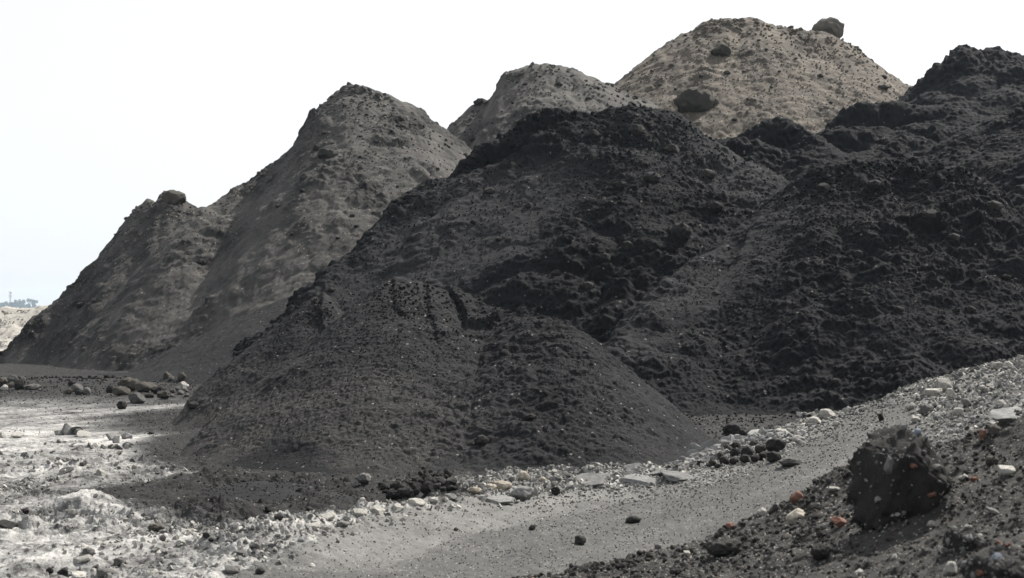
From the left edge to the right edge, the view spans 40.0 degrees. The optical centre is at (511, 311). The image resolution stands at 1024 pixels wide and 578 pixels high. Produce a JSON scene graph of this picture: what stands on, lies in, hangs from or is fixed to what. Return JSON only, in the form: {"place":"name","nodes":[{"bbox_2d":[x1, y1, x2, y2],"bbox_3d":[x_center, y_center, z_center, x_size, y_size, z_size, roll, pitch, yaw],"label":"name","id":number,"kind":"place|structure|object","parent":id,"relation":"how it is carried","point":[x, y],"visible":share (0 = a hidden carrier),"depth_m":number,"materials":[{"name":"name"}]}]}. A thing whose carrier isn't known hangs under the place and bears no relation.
{"place":"outdoors","nodes":[
{"label":"outdoors","id":0,"kind":"place"},
{"bbox_2d":[0,351,1023,577],"bbox_3d":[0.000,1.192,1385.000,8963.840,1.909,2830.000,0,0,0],"label":"ground","id":1,"kind":"structure","parent":0,"point":[46,533],"depth_m":13.09,"materials":[{"name":"grey gravel"}]},
{"bbox_2d":[0,519,18,528],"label":"shard","id":2,"kind":"object","parent":1,"relation":"on","point":[6,524],"visible":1,"depth_m":10.70,"materials":[{"name":"grey stone"}]},
{"bbox_2d":[14,379,23,389],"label":"boulder","id":3,"kind":"object","parent":1,"relation":"on","point":[19,384],"visible":0.99,"depth_m":30.20,"materials":[{"name":"grey stone"}]},
{"bbox_2d":[0,305,47,350],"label":"gravel bank","id":4,"kind":"structure","parent":1,"relation":"on","point":[13,321],"depth_m":67.75,"materials":[{"name":"beige gravel"}]},
{"bbox_2d":[24,383,40,389],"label":"boulder","id":5,"kind":"object","parent":1,"relation":"on","point":[33,386],"visible":0.94,"depth_m":30.35,"materials":[{"name":"grey stone"}]},
{"bbox_2d":[58,466,73,474],"bbox_3d":[-4.560,1.623,14.359,0.179,0.032,0.146,-30,31,-15],"label":"shard","id":6,"kind":"object","parent":1,"relation":"on","point":[67,468],"visible":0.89,"depth_m":14.34,"materials":[{"name":"grey stone"}]},
{"bbox_2d":[71,571,87,577],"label":"crust slab","id":7,"kind":"object","parent":1,"relation":"on","point":[76,574],"depth_m":8.79,"materials":[{"name":"stone"}]},
{"bbox_2d":[73,554,91,562],"bbox_3d":[-2.840,1.623,9.300,0.158,0.028,0.140,-9,14,13],"label":"crust slab","id":8,"kind":"object","parent":1,"relation":"on","point":[82,558],"depth_m":9.26,"materials":[{"name":"stone"}]},
{"bbox_2d":[82,547,94,556],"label":"rock","id":9,"kind":"object","parent":1,"relation":"on","point":[89,551],"visible":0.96,"depth_m":9.32,"materials":[{"name":"grey stone"}]},
{"bbox_2d":[0,194,197,365],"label":"spoil heap","id":10,"kind":"object","parent":1,"relation":"on","point":[147,227],"visible":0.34,"depth_m":47.52,"materials":[{"name":"grey soil"}]},
{"bbox_2d":[161,189,186,203],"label":"clod","id":11,"kind":"object","parent":10,"relation":"on","point":[172,196],"visible":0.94,"depth_m":49.86,"materials":[{"name":"grey stone"}]},
{"bbox_2d":[97,568,113,577],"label":"rock","id":12,"kind":"object","parent":1,"relation":"on","point":[101,572],"visible":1,"depth_m":8.70,"materials":[{"name":"grey stone"}]},
{"bbox_2d":[113,557,125,565],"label":"rock","id":13,"kind":"object","parent":1,"relation":"on","point":[118,561],"visible":0.88,"depth_m":9.27,"materials":[{"name":"grey stone"}]},
{"bbox_2d":[116,400,126,408],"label":"boulder","id":14,"kind":"object","parent":1,"relation":"on","point":[122,404],"visible":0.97,"depth_m":24.50,"materials":[{"name":"grey stone"}]},
{"bbox_2d":[112,386,130,395],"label":"boulder","id":15,"kind":"object","parent":1,"relation":"on","point":[120,390],"visible":1,"depth_m":28.01,"materials":[{"name":"grey stone"}]},
{"bbox_2d":[128,392,145,403],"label":"boulder","id":16,"kind":"object","parent":1,"relation":"on","point":[137,398],"visible":0.96,"depth_m":26.24,"materials":[{"name":"grey stone"}]},
{"bbox_2d":[148,523,163,531],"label":"rock","id":17,"kind":"object","parent":1,"relation":"on","point":[156,527],"visible":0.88,"depth_m":10.93,"materials":[{"name":"grey stone"}]},
{"bbox_2d":[150,386,164,393],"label":"boulder","id":18,"kind":"object","parent":1,"relation":"on","point":[155,390],"visible":0.8,"depth_m":29.09,"materials":[{"name":"grey stone"}]},
{"bbox_2d":[157,391,169,397],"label":"boulder","id":19,"kind":"object","parent":1,"relation":"on","point":[163,394],"visible":1,"depth_m":27.12,"materials":[{"name":"grey stone"}]},
{"bbox_2d":[86,297,288,384],"bbox_3d":[-8.595,0.671,39.566,11.456,2.219,15.645,0,0,0],"label":"spoil mound","id":20,"kind":"object","parent":1,"relation":"on","point":[201,359],"visible":0.38,"depth_m":36.59,"materials":[{"name":"grey soil"}]},
{"bbox_2d":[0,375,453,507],"bbox_3d":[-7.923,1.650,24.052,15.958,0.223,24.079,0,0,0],"label":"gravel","id":21,"kind":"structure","parent":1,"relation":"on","point":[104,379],"depth_m":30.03,"materials":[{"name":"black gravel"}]},
{"bbox_2d":[117,377,139,390],"bbox_3d":[-8.362,1.595,30.654,0.408,0.347,0.456,0,0,44],"label":"boulder","id":22,"kind":"object","parent":21,"relation":"on","point":[129,382],"visible":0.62,"depth_m":30.51,"materials":[{"name":"grey stone"}]},
{"bbox_2d":[135,382,156,391],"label":"boulder","id":23,"kind":"object","parent":21,"relation":"on","point":[143,386],"visible":0.75,"depth_m":30.08,"materials":[{"name":"grey stone"}]},
{"bbox_2d":[225,565,240,573],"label":"rock","id":24,"kind":"object","parent":1,"relation":"on","point":[231,569],"visible":1,"depth_m":9.03,"materials":[{"name":"grey stone"}]},
{"bbox_2d":[173,292,343,427],"bbox_3d":[-3.358,0.721,22.403,3.478,2.095,6.240,0,0,0],"label":"spoil heap","id":25,"kind":"object","parent":1,"relation":"on","point":[221,387],"visible":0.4,"depth_m":21.70,"materials":[{"name":"grey soil"}]},
{"bbox_2d":[187,401,198,409],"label":"boulder","id":26,"kind":"object","parent":25,"relation":"on","point":[192,405],"visible":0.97,"depth_m":21.14,"materials":[{"name":"grey stone"}]},
{"bbox_2d":[51,82,471,370],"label":"spoil heap","id":27,"kind":"object","parent":1,"relation":"on","point":[170,293],"visible":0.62,"depth_m":43.98,"materials":[{"name":"grey soil"}]},
{"bbox_2d":[317,148,337,158],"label":"clod","id":28,"kind":"object","parent":27,"relation":"on","point":[323,153],"visible":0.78,"depth_m":45.68,"materials":[{"name":"grey stone"}]},
{"bbox_2d":[192,479,361,502],"bbox_3d":[-2.326,1.679,12.823,3.723,0.213,4.859,0,0,0],"label":"spoil mound","id":29,"kind":"object","parent":1,"relation":"on","point":[251,490],"visible":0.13,"depth_m":12.86,"materials":[{"name":"grey soil"}]},
{"bbox_2d":[321,511,334,520],"bbox_3d":[-1.381,1.528,10.492,0.125,0.035,0.113,-15,20,-16],"label":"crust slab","id":30,"kind":"object","parent":1,"relation":"on","point":[330,515],"depth_m":10.48,"materials":[{"name":"stone"}]},
{"bbox_2d":[353,508,366,516],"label":"rock","id":31,"kind":"object","parent":1,"relation":"on","point":[356,512],"visible":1,"depth_m":10.72,"materials":[{"name":"stone"}]},
{"bbox_2d":[355,473,370,483],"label":"clod","id":32,"kind":"object","parent":1,"relation":"on","point":[363,478],"visible":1,"depth_m":13.45,"materials":[{"name":"grey stone"}]},
{"bbox_2d":[369,505,384,515],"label":"rock","id":33,"kind":"object","parent":1,"relation":"on","point":[380,511],"visible":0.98,"depth_m":10.89,"materials":[{"name":"stone"}]},
{"bbox_2d":[399,486,412,497],"bbox_3d":[-0.877,1.500,11.681,0.113,0.109,0.122,0,0,40],"label":"nodule","id":34,"kind":"object","parent":1,"relation":"on","point":[407,491],"visible":1,"depth_m":11.65,"materials":[{"name":"black stone"}]},
{"bbox_2d":[408,498,424,505],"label":"rock","id":35,"kind":"object","parent":1,"relation":"on","point":[416,501],"visible":0.97,"depth_m":11.37,"materials":[{"name":"stone"}]},
{"bbox_2d":[420,481,432,493],"bbox_3d":[-0.729,1.498,11.953,0.104,0.120,0.094,0,0,14],"label":"nodule","id":36,"kind":"object","parent":1,"relation":"on","point":[426,487],"visible":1,"depth_m":11.92,"materials":[{"name":"black stone"}]},
{"bbox_2d":[182,277,712,474],"bbox_3d":[-0.517,0.644,17.893,6.884,2.253,8.137,0,0,0],"label":"spoil heap","id":37,"kind":"object","parent":1,"relation":"on","point":[394,375],"visible":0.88,"depth_m":16.30,"materials":[{"name":"black soil"}]},
{"bbox_2d":[474,435,488,444],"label":"clod","id":38,"kind":"object","parent":37,"relation":"on","point":[481,440],"visible":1,"depth_m":15.29,"materials":[{"name":"black soil"}]},
{"bbox_2d":[523,413,536,420],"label":"clod","id":39,"kind":"object","parent":37,"relation":"on","point":[529,417],"visible":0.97,"depth_m":15.60,"materials":[{"name":"grey soil"}]},
{"bbox_2d":[467,487,481,493],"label":"rock","id":40,"kind":"object","parent":1,"relation":"on","point":[476,490],"visible":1,"depth_m":12.02,"materials":[{"name":"beige stone"}]},
{"bbox_2d":[493,480,511,489],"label":"rock","id":41,"kind":"object","parent":1,"relation":"on","point":[503,485],"visible":0.89,"depth_m":12.40,"materials":[{"name":"beige stone"}]},
{"bbox_2d":[231,101,789,357],"bbox_3d":[-0.114,-1.954,36.747,15.048,7.512,18.572,0,0,0],"label":"spoil heap","id":42,"kind":"object","parent":1,"relation":"on","point":[559,168],"visible":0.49,"depth_m":34.55,"materials":[{"name":"black soil"}]},
{"bbox_2d":[586,129,599,138],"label":"clod","id":43,"kind":"object","parent":42,"relation":"on","point":[592,133],"visible":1,"depth_m":37.06,"materials":[{"name":"grey soil"}]},
{"bbox_2d":[599,253,610,262],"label":"clod","id":44,"kind":"object","parent":42,"relation":"on","point":[604,257],"visible":0.99,"depth_m":32.13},
{"bbox_2d":[612,180,627,189],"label":"clod","id":45,"kind":"object","parent":42,"relation":"on","point":[620,185],"visible":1,"depth_m":34.79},
{"bbox_2d":[621,241,633,250],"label":"clod","id":46,"kind":"object","parent":42,"relation":"on","point":[626,245],"visible":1,"depth_m":32.43,"materials":[{"name":"grey soil"}]},
{"bbox_2d":[628,124,644,134],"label":"clod","id":47,"kind":"object","parent":42,"relation":"on","point":[636,129],"visible":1,"depth_m":36.84,"materials":[{"name":"grey stone"}]},
{"bbox_2d":[644,171,660,182],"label":"clod","id":48,"kind":"object","parent":42,"relation":"on","point":[652,176],"visible":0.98,"depth_m":35.01,"materials":[{"name":"grey soil"}]},
{"bbox_2d":[664,144,679,152],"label":"clod","id":49,"kind":"object","parent":42,"relation":"on","point":[672,148],"visible":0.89,"depth_m":36.59,"materials":[{"name":"grey stone"}]},
{"bbox_2d":[671,221,691,240],"bbox_3d":[3.950,-1.810,32.826,0.457,0.612,0.508,0,0,28],"label":"clod","id":50,"kind":"object","parent":42,"relation":"on","point":[681,230],"visible":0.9,"depth_m":32.67,"materials":[{"name":"grey soil"}]},
{"bbox_2d":[702,169,714,178],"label":"clod","id":51,"kind":"object","parent":42,"relation":"on","point":[708,173],"visible":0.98,"depth_m":35.89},
{"bbox_2d":[709,201,722,211],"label":"clod","id":52,"kind":"object","parent":42,"relation":"on","point":[715,206],"visible":1,"depth_m":34.13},
{"bbox_2d":[0,354,1023,577],"bbox_3d":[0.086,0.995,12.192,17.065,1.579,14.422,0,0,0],"label":"gravel","id":53,"kind":"structure","parent":1,"relation":"on","point":[81,433],"depth_m":13.05,"materials":[{"name":"grey gravel"}]},
{"bbox_2d":[509,486,533,499],"bbox_3d":[0.074,1.587,12.255,0.185,0.137,0.199,0,0,44],"label":"rock","id":54,"kind":"object","parent":1,"relation":"on","point":[523,492],"visible":0.93,"depth_m":12.20,"materials":[{"name":"grey stone"}]},
{"bbox_2d":[516,471,529,480],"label":"rock","id":55,"kind":"object","parent":1,"relation":"on","point":[522,475],"visible":0.99,"depth_m":12.94,"materials":[{"name":"beige stone"}]},
{"bbox_2d":[447,62,663,150],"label":"spoil heap","id":56,"kind":"object","parent":1,"relation":"on","point":[542,89],"visible":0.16,"depth_m":53.73,"materials":[{"name":"grey soil"}]},
{"bbox_2d":[575,473,609,486],"bbox_3d":[0.729,1.564,13.127,0.341,0.039,0.334,0,16,16],"label":"crust slab","id":57,"kind":"object","parent":1,"relation":"on","point":[596,479],"depth_m":13.11,"materials":[{"name":"grey stone"}]},
{"bbox_2d":[623,463,642,473],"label":"rock","id":58,"kind":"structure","parent":1,"relation":"on","point":[631,468],"depth_m":13.50,"materials":[{"name":"grey stone"}]},
{"bbox_2d":[723,423,740,435],"bbox_3d":[2.816,1.529,18.038,0.214,0.209,0.225,0,0,-21],"label":"nodule","id":59,"kind":"object","parent":1,"relation":"on","point":[732,429],"visible":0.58,"depth_m":17.96,"materials":[{"name":"black stone"}]},
{"bbox_2d":[682,413,795,438],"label":"gravel","id":60,"kind":"structure","parent":1,"relation":"on","point":[755,424],"depth_m":21.78,"materials":[{"name":"grey gravel"}]},
{"bbox_2d":[614,17,911,138],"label":"spoil heap","id":61,"kind":"object","parent":1,"relation":"on","point":[801,92],"visible":0.35,"depth_m":57.42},
{"bbox_2d":[673,87,714,112],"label":"clod","id":62,"kind":"object","parent":61,"relation":"on","point":[694,99],"visible":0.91,"depth_m":54.49,"materials":[{"name":"grey stone"}]},
{"bbox_2d":[710,43,730,56],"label":"clod","id":63,"kind":"object","parent":61,"relation":"on","point":[722,49],"visible":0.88,"depth_m":58.36,"materials":[{"name":"grey stone"}]},
{"bbox_2d":[812,17,844,38],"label":"clod","id":64,"kind":"object","parent":61,"relation":"on","point":[832,26],"visible":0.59,"depth_m":62.02,"materials":[{"name":"grey stone"}]},
{"bbox_2d":[511,409,1023,577],"bbox_3d":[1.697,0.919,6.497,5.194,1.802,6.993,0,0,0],"label":"gravel bank","id":65,"kind":"structure","parent":1,"relation":"on","point":[1007,433],"depth_m":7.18,"materials":[{"name":"grey gravel"}]},
{"bbox_2d":[706,538,741,557],"bbox_3d":[1.214,1.350,8.033,0.209,0.120,0.170,0,-4,3],"label":"stone","id":66,"kind":"object","parent":65,"relation":"on","point":[722,547],"visible":0.98,"depth_m":7.97,"materials":[{"name":"grey stone"}]},
{"bbox_2d":[786,508,804,523],"bbox_3d":[1.674,1.204,8.285,0.122,0.096,0.102,0,0,7],"label":"stone","id":67,"kind":"object","parent":65,"relation":"on","point":[793,516],"visible":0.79,"depth_m":8.26,"materials":[{"name":"white stone"}]},
{"bbox_2d":[789,491,803,503],"bbox_3d":[1.750,1.144,8.645,0.085,0.090,0.074,0,0,28],"label":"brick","id":68,"kind":"object","parent":65,"relation":"on","point":[796,496],"visible":0.85,"depth_m":8.62,"materials":[{"name":"red brick"}]},
{"bbox_2d":[810,544,831,560],"bbox_3d":[1.518,1.182,6.897,0.109,0.086,0.094,0,2,15],"label":"stone","id":69,"kind":"object","parent":65,"relation":"on","point":[822,552],"visible":0.97,"depth_m":6.87,"materials":[{"name":"grey stone"}]},
{"bbox_2d":[830,516,846,527],"bbox_3d":[1.794,1.155,7.700,0.109,0.062,0.086,24,11,13],"label":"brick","id":70,"kind":"object","parent":65,"relation":"on","point":[838,522],"visible":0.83,"depth_m":7.68,"materials":[{"name":"red brick"}]},
{"bbox_2d":[847,423,951,529],"bbox_3d":[2.010,0.857,7.260,0.530,0.563,0.503,0,0,26],"label":"conglomerate boulder","id":71,"kind":"object","parent":65,"relation":"on","point":[899,471],"visible":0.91,"depth_m":7.10,"materials":[{"name":"grey stone"}]},
{"bbox_2d":[942,561,956,576],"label":"stone","id":72,"kind":"object","parent":65,"relation":"on","point":[950,568],"visible":0.82,"depth_m":5.75,"materials":[{"name":"white stone"}]},
{"bbox_2d":[941,524,983,555],"bbox_3d":[1.992,1.015,6.202,0.188,0.157,0.184,0,0,26],"label":"conglomerate boulder","id":73,"kind":"object","parent":65,"relation":"on","point":[958,539],"visible":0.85,"depth_m":6.17,"materials":[{"name":"grey stone"}]},
{"bbox_2d":[960,544,1023,577],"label":"conglomerate boulder","id":74,"kind":"object","parent":65,"relation":"on","point":[996,561],"visible":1,"depth_m":4.77,"materials":[{"name":"grey stone"}]},
{"bbox_2d":[985,455,998,465],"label":"stone","id":75,"kind":"object","parent":65,"relation":"on","point":[991,460],"visible":0.99,"depth_m":7.60,"materials":[{"name":"grey stone"}]},
{"bbox_2d":[987,425,1003,436],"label":"stone","id":76,"kind":"object","parent":65,"relation":"on","point":[994,430],"visible":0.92,"depth_m":8.09,"materials":[{"name":"grey stone"}]},
{"bbox_2d":[990,406,1023,421],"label":"crust slab","id":77,"kind":"object","parent":65,"relation":"on","point":[1005,414],"depth_m":8.19,"materials":[{"name":"white stone"}]},
{"bbox_2d":[998,465,1015,475],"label":"stone","id":78,"kind":"object","parent":65,"relation":"on","point":[1003,470],"visible":1,"depth_m":7.24,"materials":[{"name":"white stone"}]},
{"bbox_2d":[714,116,869,181],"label":"spoil heap","id":79,"kind":"object","parent":1,"relation":"on","point":[788,149],"visible":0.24,"depth_m":41.69,"materials":[{"name":"black soil"}]},
{"bbox_2d":[601,155,1023,417],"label":"spoil heap","id":80,"kind":"object","parent":1,"relation":"on","point":[682,337],"visible":0.78,"depth_m":26.00,"materials":[{"name":"black soil"}]},
{"bbox_2d":[866,179,883,191],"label":"clod","id":81,"kind":"object","parent":80,"relation":"on","point":[875,185],"visible":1,"depth_m":29.03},
{"bbox_2d":[922,209,936,219],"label":"clod","id":82,"kind":"object","parent":80,"relation":"on","point":[927,214],"visible":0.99,"depth_m":27.62,"materials":[{"name":"grey soil"}]},
{"bbox_2d":[987,200,1002,210],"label":"clod","id":83,"kind":"object","parent":80,"relation":"on","point":[995,205],"visible":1,"depth_m":28.10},
{"bbox_2d":[820,128,917,161],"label":"spoil heap","id":84,"kind":"object","parent":1,"relation":"on","point":[868,145],"visible":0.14,"depth_m":43.86,"materials":[{"name":"black soil"}]},
{"bbox_2d":[816,100,985,156],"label":"spoil heap","id":85,"kind":"object","parent":1,"relation":"on","point":[919,130],"visible":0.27,"depth_m":47.35,"materials":[{"name":"black soil"}]},
{"bbox_2d":[920,404,933,414],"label":"rock","id":86,"kind":"object","parent":1,"relation":"on","point":[925,408],"visible":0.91,"depth_m":13.53,"materials":[{"name":"grey stone"}]},
{"bbox_2d":[923,388,941,395],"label":"rock","id":87,"kind":"object","parent":1,"relation":"on","point":[931,391],"visible":0.99,"depth_m":14.31,"materials":[{"name":"stone"}]},
{"bbox_2d":[936,378,951,392],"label":"rock","id":88,"kind":"object","parent":1,"relation":"on","point":[944,384],"visible":0.77,"depth_m":14.38,"materials":[{"name":"stone"}]},
{"bbox_2d":[896,44,1023,117],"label":"spoil heap","id":89,"kind":"object","parent":1,"relation":"on","point":[987,82],"visible":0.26,"depth_m":54.77,"materials":[{"name":"black soil"}]},
{"bbox_2d":[918,100,1023,176],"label":"spoil heap","id":90,"kind":"object","parent":1,"relation":"on","point":[983,147],"visible":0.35,"depth_m":37.45,"materials":[{"name":"black soil"}]},
{"bbox_2d":[985,149,1023,196],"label":"spoil heap","id":91,"kind":"object","parent":1,"relation":"on","point":[1007,175],"visible":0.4,"depth_m":32.13,"materials":[{"name":"black soil"}]},
{"bbox_2d":[0,0,1023,307],"label":"sky","id":92,"kind":"structure","parent":0,"point":[107,107],"materials":[{"name":"white"}]},
{"bbox_2d":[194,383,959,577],"bbox_3d":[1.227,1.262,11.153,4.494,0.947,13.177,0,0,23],"label":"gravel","id":93,"kind":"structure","parent":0,"point":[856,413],"depth_m":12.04,"materials":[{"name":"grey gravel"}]},
{"bbox_2d":[229,390,946,577],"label":"dirt track","id":94,"kind":"structure","parent":0,"point":[382,537],"depth_m":10.89,"materials":[{"name":"grey soil"}]},
{"bbox_2d":[487,495,515,503],"bbox_3d":[-0.093,1.601,11.984,0.251,0.036,0.195,0,10,8],"label":"crust slab","id":95,"kind":"object","parent":94,"relation":"on","point":[501,499],"depth_m":11.94,"materials":[{"name":"grey stone"}]},
{"bbox_2d":[574,535,585,544],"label":"rock","id":96,"kind":"object","parent":94,"relation":"on","point":[580,540],"visible":1,"depth_m":10.30,"materials":[{"name":"grey stone"}]},
{"bbox_2d":[625,516,641,522],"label":"rock","id":97,"kind":"object","parent":94,"relation":"on","point":[633,519],"visible":0.99,"depth_m":11.24,"materials":[{"name":"grey stone"}]},
{"bbox_2d":[620,474,658,485],"bbox_3d":[1.199,1.579,13.234,0.389,0.055,0.327,4,10,-17],"label":"crust slab","id":98,"kind":"object","parent":94,"relation":"on","point":[644,480],"depth_m":13.16,"materials":[{"name":"grey stone"}]},
{"bbox_2d":[532,426,821,518],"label":"gravel","id":99,"kind":"structure","parent":94,"relation":"on","point":[710,446],"depth_m":14.04,"materials":[{"name":"grey gravel"}]},
{"bbox_2d":[730,448,740,456],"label":"nodule","id":100,"kind":"object","parent":99,"relation":"on","point":[735,452],"visible":0.78,"depth_m":13.92,"materials":[{"name":"grey stone"}]},
{"bbox_2d":[660,470,693,481],"bbox_3d":[1.565,1.548,13.230,0.344,0.055,0.298,7,8,-5],"label":"crust slab","id":101,"kind":"object","parent":94,"relation":"on","point":[676,476],"depth_m":13.16,"materials":[{"name":"grey stone"}]},
{"bbox_2d":[719,456,730,464],"bbox_3d":[2.062,1.447,13.622,0.112,0.110,0.091,0,0,13],"label":"nodule","id":102,"kind":"object","parent":94,"relation":"on","point":[724,459],"visible":0.94,"depth_m":13.59,"materials":[{"name":"black stone"}]},
{"bbox_2d":[741,446,754,456],"bbox_3d":[2.318,1.379,13.832,0.143,0.127,0.103,0,0,4],"label":"nodule","id":103,"kind":"object","parent":94,"relation":"on","point":[747,450],"visible":0.65,"depth_m":13.80,"materials":[{"name":"grey stone"}]},
{"bbox_2d":[755,444,765,453],"bbox_3d":[2.458,1.357,13.883,0.132,0.117,0.105,0,-7,-12],"label":"nodule","id":104,"kind":"object","parent":94,"relation":"on","point":[759,448],"visible":0.77,"depth_m":13.85,"materials":[{"name":"grey stone"}]},
{"bbox_2d":[767,451,780,462],"bbox_3d":[2.424,1.347,13.025,0.138,0.122,0.110,0,-6,4],"label":"nodule","id":105,"kind":"object","parent":94,"relation":"on","point":[773,456],"visible":0.98,"depth_m":12.99,"materials":[{"name":"black stone"}]},
{"bbox_2d":[766,438,785,451],"bbox_3d":[2.582,1.313,13.753,0.186,0.166,0.145,0,0,-18],"label":"nodule","id":106,"kind":"object","parent":94,"relation":"on","point":[775,444],"visible":0.84,"depth_m":13.70,"materials":[{"name":"black stone"}]},
{"bbox_2d":[778,458,804,466],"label":"rock","id":107,"kind":"object","parent":94,"relation":"on","point":[787,462],"visible":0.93,"depth_m":12.61,"materials":[{"name":"grey stone"}]},
{"bbox_2d":[819,409,834,418],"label":"rock","id":108,"kind":"object","parent":94,"relation":"on","point":[824,413],"visible":0.83,"depth_m":15.95,"materials":[{"name":"stone"}]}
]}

